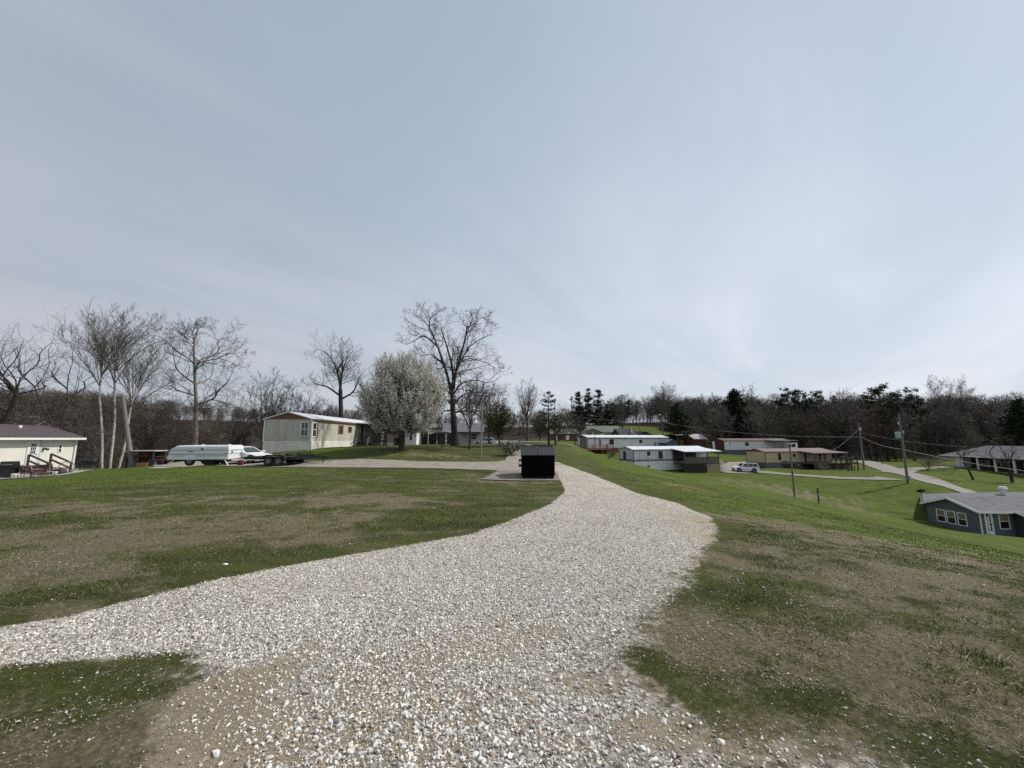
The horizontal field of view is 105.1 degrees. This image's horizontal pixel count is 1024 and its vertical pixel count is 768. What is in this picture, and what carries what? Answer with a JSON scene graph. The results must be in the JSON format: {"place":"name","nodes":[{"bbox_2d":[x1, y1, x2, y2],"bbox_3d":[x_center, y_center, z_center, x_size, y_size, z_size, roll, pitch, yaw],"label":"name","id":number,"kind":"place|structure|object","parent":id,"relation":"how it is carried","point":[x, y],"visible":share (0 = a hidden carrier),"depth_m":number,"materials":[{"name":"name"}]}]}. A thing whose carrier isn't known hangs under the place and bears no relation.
{"place":"outdoors","nodes":[
{"label":"outdoors","id":0,"kind":"place"},
{"bbox_2d":[153,455,520,469],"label":"side road","id":1,"kind":"structure","parent":0,"point":[492,465],"depth_m":25.83,"materials":[{"name":"grey concrete"}]},
{"bbox_2d":[155,458,169,464],"bbox_3d":[-28.513,6.327,32.744,1.806,0.763,0.800,2,-8,-17],"label":"garden cart","id":2,"kind":"object","parent":1,"relation":"on","point":[160,461],"visible":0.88,"depth_m":32.25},
{"bbox_2d":[166,444,243,465],"bbox_3d":[-21.531,5.128,28.521,5.060,1.488,2.261,1,-8,-10],"label":"pop up camper","id":3,"kind":"object","parent":1,"relation":"on","point":[190,455],"visible":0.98,"depth_m":27.56,"materials":[{"name":"white paint"}]},
{"bbox_2d":[220,446,272,463],"bbox_3d":[-20.756,5.505,30.532,4.260,1.296,2.150,-1,-8,10],"label":"parked car","id":4,"kind":"object","parent":1,"relation":"on","point":[248,451],"visible":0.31,"depth_m":29.88,"materials":[{"name":"white paint"}]},
{"bbox_2d":[244,452,327,465],"bbox_3d":[-15.049,5.076,26.736,5.040,0.880,2.640,0,-8,2],"label":"flatbed trailer","id":5,"kind":"object","parent":1,"relation":"on","point":[275,460],"visible":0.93,"depth_m":25.77,"materials":[{"name":"black paint"}]},
{"bbox_2d":[0,418,1023,767],"bbox_3d":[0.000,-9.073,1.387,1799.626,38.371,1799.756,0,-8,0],"label":"ground","id":6,"kind":"structure","parent":0,"point":[896,504],"depth_m":7.02,"materials":[{"name":"green plant"}]},
{"bbox_2d":[0,318,80,423],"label":"bent tree","id":7,"kind":"object","parent":6,"relation":"on","point":[11,387],"visible":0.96,"depth_m":47.37,"materials":[{"name":"brown plant"}]},
{"bbox_2d":[0,424,86,472],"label":"house","id":8,"kind":"structure","parent":6,"relation":"on","point":[20,443],"depth_m":34.05,"materials":[{"name":"beige"}]},
{"bbox_2d":[28,442,38,464],"bbox_3d":[-40.802,5.913,33.405,0.110,2.000,0.643,0,-8,0],"label":"door","id":9,"kind":"structure","parent":8,"relation":"in","point":[33,447],"depth_m":33.47,"materials":[{"name":"white paint"}]},
{"bbox_2d":[0,469,88,478],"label":"gravel patio","id":10,"kind":"structure","parent":6,"relation":"on","point":[36,474],"depth_m":32.44,"materials":[{"name":"grey gravel"}]},
{"bbox_2d":[0,461,26,476],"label":"gas grill","id":11,"kind":"object","parent":10,"relation":"on","point":[8,468],"visible":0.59,"depth_m":29.43,"materials":[{"name":"black paint"}]},
{"bbox_2d":[37,465,52,476],"bbox_3d":[-37.920,7.046,31.864,0.590,1.030,0.700,2,-8,-15],"label":"patio chair","id":12,"kind":"object","parent":10,"relation":"on","point":[43,468],"visible":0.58,"depth_m":31.67,"materials":[{"name":"brown wood"}]},
{"bbox_2d":[24,453,72,474],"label":"porch steps","id":13,"kind":"structure","parent":10,"relation":"on","point":[42,460],"depth_m":32.56,"materials":[{"name":"brown wood"}]},
{"bbox_2d":[78,454,98,470],"bbox_3d":[-38.682,7.184,35.851,1.200,1.502,0.568,2,-8,-11],"label":"smoker grill","id":14,"kind":"object","parent":10,"relation":"on","point":[91,462],"visible":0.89,"depth_m":35.68,"materials":[{"name":"black paint"}]},
{"bbox_2d":[0,312,108,428],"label":"forked tree","id":15,"kind":"object","parent":6,"relation":"on","point":[66,398],"visible":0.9,"depth_m":49.10,"materials":[{"name":"brown plant"}]},
{"bbox_2d":[34,298,159,468],"bbox_3d":[-43.266,-0.109,40.341,10.759,17.355,8.597,-4,-9,26],"label":"pale tree","id":16,"kind":"object","parent":6,"relation":"on","point":[99,399],"visible":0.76,"depth_m":39.96,"materials":[{"name":"beige plant"}]},
{"bbox_2d":[51,302,188,468],"bbox_3d":[-40.477,-0.098,40.119,10.465,17.254,9.789,0,-8,0],"label":"pale tree","id":17,"kind":"object","parent":6,"relation":"on","point":[122,317],"visible":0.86,"depth_m":40.25,"materials":[{"name":"beige plant"}]},
{"bbox_2d":[120,395,134,467],"bbox_3d":[-32.527,4.161,33.244,2.041,6.530,0.388,0,-8,0],"label":"leaning pole","id":18,"kind":"object","parent":6,"relation":"on","point":[131,461],"visible":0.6,"depth_m":33.13,"materials":[{"name":"brown wood"}]},
{"bbox_2d":[69,330,211,467],"bbox_3d":[-38.084,1.155,39.665,8.828,14.542,10.113,0,-8,0],"label":"pale tree","id":19,"kind":"object","parent":6,"relation":"on","point":[137,366],"visible":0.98,"depth_m":40.07,"materials":[{"name":"beige plant"}]},
{"bbox_2d":[124,450,167,467],"bbox_3d":[-31.265,6.424,33.534,2.400,1.490,1.400,0,-8,-3],"label":"junk shelter","id":20,"kind":"object","parent":6,"relation":"on","point":[157,454],"visible":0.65,"depth_m":34.09,"materials":[{"name":"brown wood"}]},
{"bbox_2d":[130,413,169,453],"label":"bare tree","id":21,"kind":"object","parent":6,"relation":"on","point":[151,443],"visible":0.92,"depth_m":46.35,"materials":[{"name":"brown plant"}]},
{"bbox_2d":[0,383,321,468],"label":"woodland","id":22,"kind":"object","parent":6,"relation":"on","point":[88,431],"visible":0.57,"depth_m":104.01,"materials":[{"name":"brown plant"}]},
{"bbox_2d":[134,393,201,462],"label":"bare tree","id":23,"kind":"object","parent":6,"relation":"on","point":[175,433],"visible":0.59,"depth_m":61.38,"materials":[{"name":"brown plant"}]},
{"bbox_2d":[132,312,255,446],"bbox_3d":[-37.641,-0.341,46.561,13.001,17.335,11.381,-5,-9,30],"label":"shade tree","id":24,"kind":"object","parent":6,"relation":"on","point":[195,427],"visible":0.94,"depth_m":46.35,"materials":[{"name":"grey plant"}]},
{"bbox_2d":[210,412,255,445],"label":"bare tree","id":25,"kind":"object","parent":6,"relation":"on","point":[242,436],"visible":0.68,"depth_m":54.15,"materials":[{"name":"brown plant"}]},
{"bbox_2d":[234,367,295,450],"bbox_3d":[-31.506,3.856,49.606,6.475,12.492,7.686,2,-8,-17],"label":"bare tree","id":26,"kind":"object","parent":6,"relation":"on","point":[273,408],"visible":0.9,"depth_m":49.41,"materials":[{"name":"brown plant"}]},
{"bbox_2d":[254,376,308,425],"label":"bare tree","id":27,"kind":"object","parent":6,"relation":"on","point":[291,404],"visible":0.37,"depth_m":56.64,"materials":[{"name":"grey plant"}]},
{"bbox_2d":[282,385,326,413],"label":"bare tree","id":28,"kind":"object","parent":6,"relation":"on","point":[310,410],"visible":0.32,"depth_m":60.04,"materials":[{"name":"grey plant"}]},
{"bbox_2d":[309,395,344,417],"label":"bare tree","id":29,"kind":"object","parent":6,"relation":"on","point":[319,409],"visible":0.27,"depth_m":62.89,"materials":[{"name":"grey plant"}]},
{"bbox_2d":[262,411,404,452],"bbox_3d":[-18.569,6.007,45.608,8.290,4.240,20.280,0,-8,0],"label":"mobile home","id":30,"kind":"object","parent":6,"relation":"on","point":[289,431],"visible":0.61,"depth_m":36.65,"materials":[{"name":"beige"}]},
{"bbox_2d":[300,422,308,436],"bbox_3d":[-18.884,4.110,35.750,0.720,1.350,0.050,0,-8,0],"label":"window","id":31,"kind":"structure","parent":30,"relation":"in","point":[304,430],"depth_m":35.74,"materials":[{"name":"white glass"}]},
{"bbox_2d":[304,328,373,417],"bbox_3d":[-28.427,0.609,62.536,12.229,19.376,10.163,-3,-9,21],"label":"ivy tree","id":32,"kind":"object","parent":6,"relation":"on","point":[340,376],"visible":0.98,"depth_m":62.49,"materials":[{"name":"brown plant"}]},
{"bbox_2d":[354,348,451,449],"bbox_3d":[-9.133,1.254,33.287,8.187,8.941,7.934,0,-8,0],"label":"flowering pear tree","id":33,"kind":"object","parent":6,"relation":"on","point":[412,402],"visible":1,"depth_m":31.60,"materials":[{"name":"white plant"}]},
{"bbox_2d":[405,431,420,444],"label":"garden shed","id":34,"kind":"structure","parent":6,"relation":"on","point":[412,439],"depth_m":49.54,"materials":[{"name":"white paint"}]},
{"bbox_2d":[421,433,450,443],"bbox_3d":[-11.972,8.381,58.417,7.520,2.250,0.030,0,-8,0],"label":"plank fence","id":35,"kind":"object","parent":6,"relation":"on","point":[432,436],"visible":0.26,"depth_m":58.44,"materials":[{"name":"brown wood"}]},
{"bbox_2d":[395,302,512,445],"bbox_3d":[-5.958,-1.265,41.684,10.992,16.065,11.885,8,-11,-44],"label":"oak tree","id":36,"kind":"object","parent":6,"relation":"on","point":[454,433],"visible":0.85,"depth_m":41.29,"materials":[{"name":"brown plant"}]},
{"bbox_2d":[442,423,483,443],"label":"house","id":37,"kind":"structure","parent":6,"relation":"on","point":[462,430],"depth_m":76.12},
{"bbox_2d":[308,404,628,439],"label":"woodland","id":38,"kind":"object","parent":6,"relation":"on","point":[522,420],"visible":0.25,"depth_m":166.94,"materials":[{"name":"brown plant"}]},
{"bbox_2d":[448,372,492,449],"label":"young tree","id":39,"kind":"object","parent":6,"relation":"on","point":[468,407],"visible":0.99,"depth_m":35.82,"materials":[{"name":"brown plant"}]},
{"bbox_2d":[480,403,482,457],"bbox_3d":[-2.352,3.752,30.272,0.185,4.504,0.140,0,-8,0],"label":"light pole","id":40,"kind":"object","parent":6,"relation":"on","point":[481,430],"visible":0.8,"depth_m":30.23,"materials":[{"name":"brown wood"}]},
{"bbox_2d":[471,381,506,443],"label":"budding tree","id":41,"kind":"object","parent":6,"relation":"on","point":[487,403],"visible":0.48,"depth_m":51.64,"materials":[{"name":"brown plant"}]},
{"bbox_2d":[479,396,519,443],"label":"green tree","id":42,"kind":"object","parent":6,"relation":"on","point":[493,418],"visible":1,"depth_m":39.38,"materials":[{"name":"green plant"}]},
{"bbox_2d":[494,435,526,455],"bbox_3d":[0.054,4.945,31.143,2.978,1.784,2.753,-7,-10,40],"label":"shrub","id":43,"kind":"object","parent":6,"relation":"on","point":[508,447],"visible":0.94,"depth_m":30.85,"materials":[{"name":"green plant"}]},
{"bbox_2d":[0,463,1023,767],"bbox_3d":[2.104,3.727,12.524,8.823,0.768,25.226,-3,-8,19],"label":"gravel drive","id":44,"kind":"structure","parent":6,"relation":"on","point":[138,737],"depth_m":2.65,"materials":[{"name":"white gravel"}]},
{"bbox_2d":[482,470,558,479],"bbox_3d":[0.493,4.664,20.093,4.001,0.231,3.576,0,-8,0],"label":"concrete pad","id":45,"kind":"object","parent":6,"relation":"on","point":[506,475],"visible":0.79,"depth_m":19.62,"materials":[{"name":"grey concrete"}]},
{"bbox_2d":[519,445,554,478],"bbox_3d":[1.243,3.957,20.082,1.794,1.615,1.800,0,-8,1],"label":"dumpster","id":46,"kind":"object","parent":45,"relation":"on","point":[537,460],"visible":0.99,"depth_m":19.24,"materials":[{"name":"paint"}]},
{"bbox_2d":[514,378,542,440],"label":"roadside tree","id":47,"kind":"object","parent":6,"relation":"on","point":[527,405],"visible":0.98,"depth_m":94.63,"materials":[{"name":"grey plant"}]},
{"bbox_2d":[527,410,556,441],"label":"olive tree","id":48,"kind":"object","parent":6,"relation":"on","point":[540,426],"visible":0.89,"depth_m":82.91,"materials":[{"name":"green plant"}]},
{"bbox_2d":[539,390,554,444],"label":"pine tree","id":49,"kind":"object","parent":6,"relation":"on","point":[544,400],"visible":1,"depth_m":71.02,"materials":[{"name":"green plant"}]},
{"bbox_2d":[549,399,562,444],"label":"pine tree","id":50,"kind":"object","parent":6,"relation":"on","point":[556,417],"visible":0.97,"depth_m":70.42,"materials":[{"name":"green plant"}]},
{"bbox_2d":[547,400,577,442],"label":"leafing tree","id":51,"kind":"object","parent":6,"relation":"on","point":[558,431],"visible":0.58,"depth_m":83.20,"materials":[{"name":"green plant"}]},
{"bbox_2d":[547,429,577,440],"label":"house","id":52,"kind":"structure","parent":6,"relation":"on","point":[569,438],"depth_m":117.15,"materials":[{"name":"brick"}]},
{"bbox_2d":[565,416,587,443],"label":"brown tree","id":53,"kind":"object","parent":6,"relation":"on","point":[576,432],"visible":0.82,"depth_m":96.21,"materials":[{"name":"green plant"}]},
{"bbox_2d":[570,392,586,434],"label":"pine tree","id":54,"kind":"object","parent":6,"relation":"on","point":[578,408],"visible":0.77,"depth_m":133.42,"materials":[{"name":"green plant"}]},
{"bbox_2d":[580,389,595,425],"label":"pine tree","id":55,"kind":"object","parent":6,"relation":"on","point":[587,407],"visible":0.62,"depth_m":135.67,"materials":[{"name":"green plant"}]},
{"bbox_2d":[579,426,619,434],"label":"house","id":56,"kind":"structure","parent":6,"relation":"on","point":[599,430],"depth_m":124.69,"materials":[{"name":"green"}]},
{"bbox_2d":[588,388,612,425],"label":"pine tree","id":57,"kind":"object","parent":6,"relation":"on","point":[598,404],"visible":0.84,"depth_m":133.29,"materials":[{"name":"green plant"}]},
{"bbox_2d":[603,400,621,428],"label":"pine tree","id":58,"kind":"object","parent":6,"relation":"on","point":[610,413],"visible":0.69,"depth_m":136.90,"materials":[{"name":"green plant"}]},
{"bbox_2d":[571,435,668,453],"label":"mobile home","id":59,"kind":"object","parent":6,"relation":"on","point":[602,443],"visible":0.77,"depth_m":89.88,"materials":[{"name":"white metal"}]},
{"bbox_2d":[611,428,636,434],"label":"house","id":60,"kind":"structure","parent":6,"relation":"on","point":[631,431],"depth_m":119.16,"materials":[{"name":"white paint"}]},
{"bbox_2d":[647,380,677,434],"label":"bare tree","id":61,"kind":"object","parent":6,"relation":"on","point":[661,407],"visible":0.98,"depth_m":127.71,"materials":[{"name":"brown plant"}]},
{"bbox_2d":[658,439,678,445],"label":"storage shed","id":62,"kind":"structure","parent":6,"relation":"on","point":[667,442],"depth_m":90.25,"materials":[{"name":"blue"}]},
{"bbox_2d":[660,386,683,433],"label":"bare tree","id":63,"kind":"object","parent":6,"relation":"on","point":[668,408],"visible":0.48,"depth_m":131.71,"materials":[{"name":"brown plant"}]},
{"bbox_2d":[619,446,728,472],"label":"mobile home","id":64,"kind":"object","parent":6,"relation":"on","point":[692,459],"visible":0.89,"depth_m":70.60,"materials":[{"name":"white metal"}]},
{"bbox_2d":[659,401,696,443],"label":"spruce tree","id":65,"kind":"object","parent":6,"relation":"on","point":[677,415],"visible":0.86,"depth_m":116.77,"materials":[{"name":"green plant"}]},
{"bbox_2d":[683,434,706,447],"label":"storage shed","id":66,"kind":"structure","parent":6,"relation":"on","point":[695,440],"depth_m":112.06,"materials":[{"name":"red"}]},
{"bbox_2d":[691,393,711,435],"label":"bare tree","id":67,"kind":"object","parent":6,"relation":"on","point":[700,411],"visible":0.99,"depth_m":139.38,"materials":[{"name":"brown plant"}]},
{"bbox_2d":[708,388,765,444],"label":"spruce tree","id":68,"kind":"object","parent":6,"relation":"on","point":[735,403],"visible":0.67,"depth_m":115.92,"materials":[{"name":"green plant"}]},
{"bbox_2d":[720,462,759,473],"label":"parking lot","id":69,"kind":"structure","parent":6,"relation":"on","point":[729,465],"depth_m":78.28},
{"bbox_2d":[731,462,759,471],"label":"parked suv","id":70,"kind":"object","parent":69,"relation":"on","point":[750,466],"visible":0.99,"depth_m":73.73,"materials":[{"name":"white paint"}]},
{"bbox_2d":[741,384,763,415],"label":"bare tree","id":71,"kind":"object","parent":6,"relation":"on","point":[752,401],"visible":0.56,"depth_m":139.96,"materials":[{"name":"brown plant"}]},
{"bbox_2d":[710,435,798,454],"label":"mobile home","id":72,"kind":"object","parent":6,"relation":"on","point":[737,446],"visible":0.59,"depth_m":100.91,"materials":[{"name":"white"}]},
{"bbox_2d":[769,388,805,442],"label":"pine tree","id":73,"kind":"object","parent":6,"relation":"on","point":[791,405],"visible":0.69,"depth_m":130.26,"materials":[{"name":"green plant"}]},
{"bbox_2d":[781,461,798,467],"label":"parked car","id":74,"kind":"object","parent":6,"relation":"on","point":[785,463],"visible":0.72,"depth_m":79.64,"materials":[{"name":"black paint"}]},
{"bbox_2d":[788,445,795,496],"bbox_3d":[25.855,8.139,36.220,0.205,5.028,0.175,0,-8,0],"label":"thin pole","id":75,"kind":"object","parent":6,"relation":"on","point":[793,484],"visible":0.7,"depth_m":36.19,"materials":[{"name":"brown wood"}]},
{"bbox_2d":[745,448,851,469],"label":"mobile home","id":76,"kind":"object","parent":6,"relation":"on","point":[814,458],"visible":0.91,"depth_m":80.99,"materials":[{"name":"beige"}]},
{"bbox_2d":[785,388,816,444],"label":"pine tree","id":77,"kind":"object","parent":6,"relation":"on","point":[806,404],"visible":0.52,"depth_m":132.22,"materials":[{"name":"green plant"}]},
{"bbox_2d":[621,396,994,446],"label":"evergreen woodland","id":78,"kind":"object","parent":6,"relation":"on","point":[630,413],"visible":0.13,"depth_m":143.65,"materials":[{"name":"green plant"}]},
{"bbox_2d":[609,388,1023,460],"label":"woodland","id":79,"kind":"object","parent":6,"relation":"on","point":[936,426],"visible":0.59,"depth_m":123.30,"materials":[{"name":"brown plant"}]},
{"bbox_2d":[805,390,831,421],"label":"pine tree","id":80,"kind":"object","parent":6,"relation":"on","point":[816,393],"visible":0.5,"depth_m":139.90,"materials":[{"name":"green plant"}]},
{"bbox_2d":[809,388,861,457],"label":"bare tree","id":81,"kind":"object","parent":6,"relation":"on","point":[827,414],"visible":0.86,"depth_m":120.63,"materials":[{"name":"brown plant"}]},
{"bbox_2d":[840,453,858,470],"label":"arbor","id":82,"kind":"object","parent":6,"relation":"on","point":[847,464],"visible":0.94,"depth_m":77.87,"materials":[{"name":"brown wood"}]},
{"bbox_2d":[858,423,864,469],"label":"utility pole","id":83,"kind":"object","parent":6,"relation":"on","point":[860,429],"visible":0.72,"depth_m":80.89,"materials":[{"name":"brown wood"}]},
{"bbox_2d":[849,406,897,460],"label":"maple tree","id":84,"kind":"object","parent":6,"relation":"on","point":[875,423],"visible":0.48,"depth_m":110.09,"materials":[{"name":"brown plant"}]},
{"bbox_2d":[858,383,907,460],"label":"pine tree","id":85,"kind":"object","parent":6,"relation":"on","point":[894,406],"visible":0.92,"depth_m":111.17,"materials":[{"name":"green plant"}]},
{"bbox_2d":[895,414,910,483],"bbox_3d":[56.859,9.594,57.223,1.250,10.497,0.585,0,-8,0],"label":"utility pole","id":86,"kind":"object","parent":6,"relation":"on","point":[900,435],"visible":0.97,"depth_m":57.21,"materials":[{"name":"brown wood"}]},
{"bbox_2d":[886,386,937,460],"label":"pine tree","id":87,"kind":"object","parent":6,"relation":"on","point":[917,404],"visible":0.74,"depth_m":111.19,"materials":[{"name":"green plant"}]},
{"bbox_2d":[909,452,942,469],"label":"shrub","id":88,"kind":"object","parent":6,"relation":"on","point":[928,462],"visible":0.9,"depth_m":78.51,"materials":[{"name":"brown plant"}]},
{"bbox_2d":[912,375,960,413],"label":"bare tree","id":89,"kind":"object","parent":6,"relation":"on","point":[936,398],"visible":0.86,"depth_m":149.79,"materials":[{"name":"brown plant"}]},
{"bbox_2d":[920,437,988,479],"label":"leaning tree","id":90,"kind":"object","parent":6,"relation":"on","point":[968,469],"visible":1,"depth_m":64.99,"materials":[{"name":"brown plant"}]},
{"bbox_2d":[938,375,980,417],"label":"bare tree","id":91,"kind":"object","parent":6,"relation":"on","point":[960,399],"visible":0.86,"depth_m":149.80,"materials":[{"name":"brown plant"}]},
{"bbox_2d":[919,486,1023,537],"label":"house","id":92,"kind":"structure","parent":6,"relation":"on","point":[1001,513],"depth_m":40.08,"materials":[{"name":"blue"}]},
{"bbox_2d":[935,508,946,522],"bbox_3d":[46.077,14.118,42.151,0.050,1.320,0.906,0,-8,0],"label":"window","id":93,"kind":"structure","parent":92,"relation":"in","point":[940,513],"depth_m":42.12,"materials":[{"name":"white glass"}]},
{"bbox_2d":[946,510,956,524],"bbox_3d":[46.077,13.982,41.177,0.050,1.320,0.865,0,-8,0],"label":"window","id":94,"kind":"structure","parent":92,"relation":"in","point":[951,516],"depth_m":41.16,"materials":[{"name":"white glass"}]},
{"bbox_2d":[956,512,967,526],"bbox_3d":[46.077,13.842,40.171,0.050,1.320,0.854,0,-8,0],"label":"window","id":95,"kind":"structure","parent":92,"relation":"in","point":[961,517],"depth_m":40.15,"materials":[{"name":"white glass"}]},
{"bbox_2d":[985,514,993,533],"bbox_3d":[46.972,13.711,38.620,0.600,2.050,0.110,0,-8,0],"label":"door","id":96,"kind":"structure","parent":92,"relation":"in","point":[990,519],"depth_m":38.60,"materials":[{"name":"white paint"}]},
{"bbox_2d":[998,514,1010,528],"bbox_3d":[48.490,13.542,38.674,1.034,1.500,0.050,0,-8,0],"label":"window","id":97,"kind":"structure","parent":92,"relation":"in","point":[1004,522],"depth_m":38.67,"materials":[{"name":"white glass"}]},
{"bbox_2d":[938,446,1023,475],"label":"house","id":98,"kind":"structure","parent":6,"relation":"on","point":[971,458],"depth_m":78.70,"materials":[{"name":"brick"}]},
{"bbox_2d":[977,436,1023,482],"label":"yard tree","id":99,"kind":"object","parent":6,"relation":"on","point":[1006,464],"visible":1,"depth_m":65.08,"materials":[{"name":"brown plant"}]},
{"bbox_2d":[993,398,1023,445],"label":"spruce tree","id":100,"kind":"object","parent":6,"relation":"on","point":[1015,416],"visible":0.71,"depth_m":94.82,"materials":[{"name":"green plant"}]},
{"bbox_2d":[0,0,1023,426],"label":"sky","id":101,"kind":"structure","parent":0,"point":[706,197],"materials":[{"name":"blue"}]},
{"bbox_2d":[496,440,533,460],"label":"road","id":102,"kind":"structure","parent":0,"point":[514,457],"depth_m":30.59,"materials":[{"name":"beige concrete"}]},
{"bbox_2d":[748,471,900,479],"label":"driveway","id":103,"kind":"structure","parent":0,"point":[867,478],"depth_m":64.38,"materials":[{"name":"grey concrete"}]},
{"bbox_2d":[806,439,975,492],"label":"valley road","id":104,"kind":"structure","parent":0,"point":[913,475],"depth_m":66.04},
{"bbox_2d":[878,466,959,472],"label":"driveway","id":105,"kind":"structure","parent":0,"point":[915,469],"depth_m":80.78,"materials":[{"name":"grey concrete"}]},
{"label":"car driveway","id":106,"kind":"structure","parent":0,"visible":0},
{"bbox_2d":[473,437,495,443],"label":"parked car","id":107,"kind":"object","parent":106,"relation":"on","point":[485,440],"visible":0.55,"depth_m":66.49,"materials":[{"name":"silver metal"}]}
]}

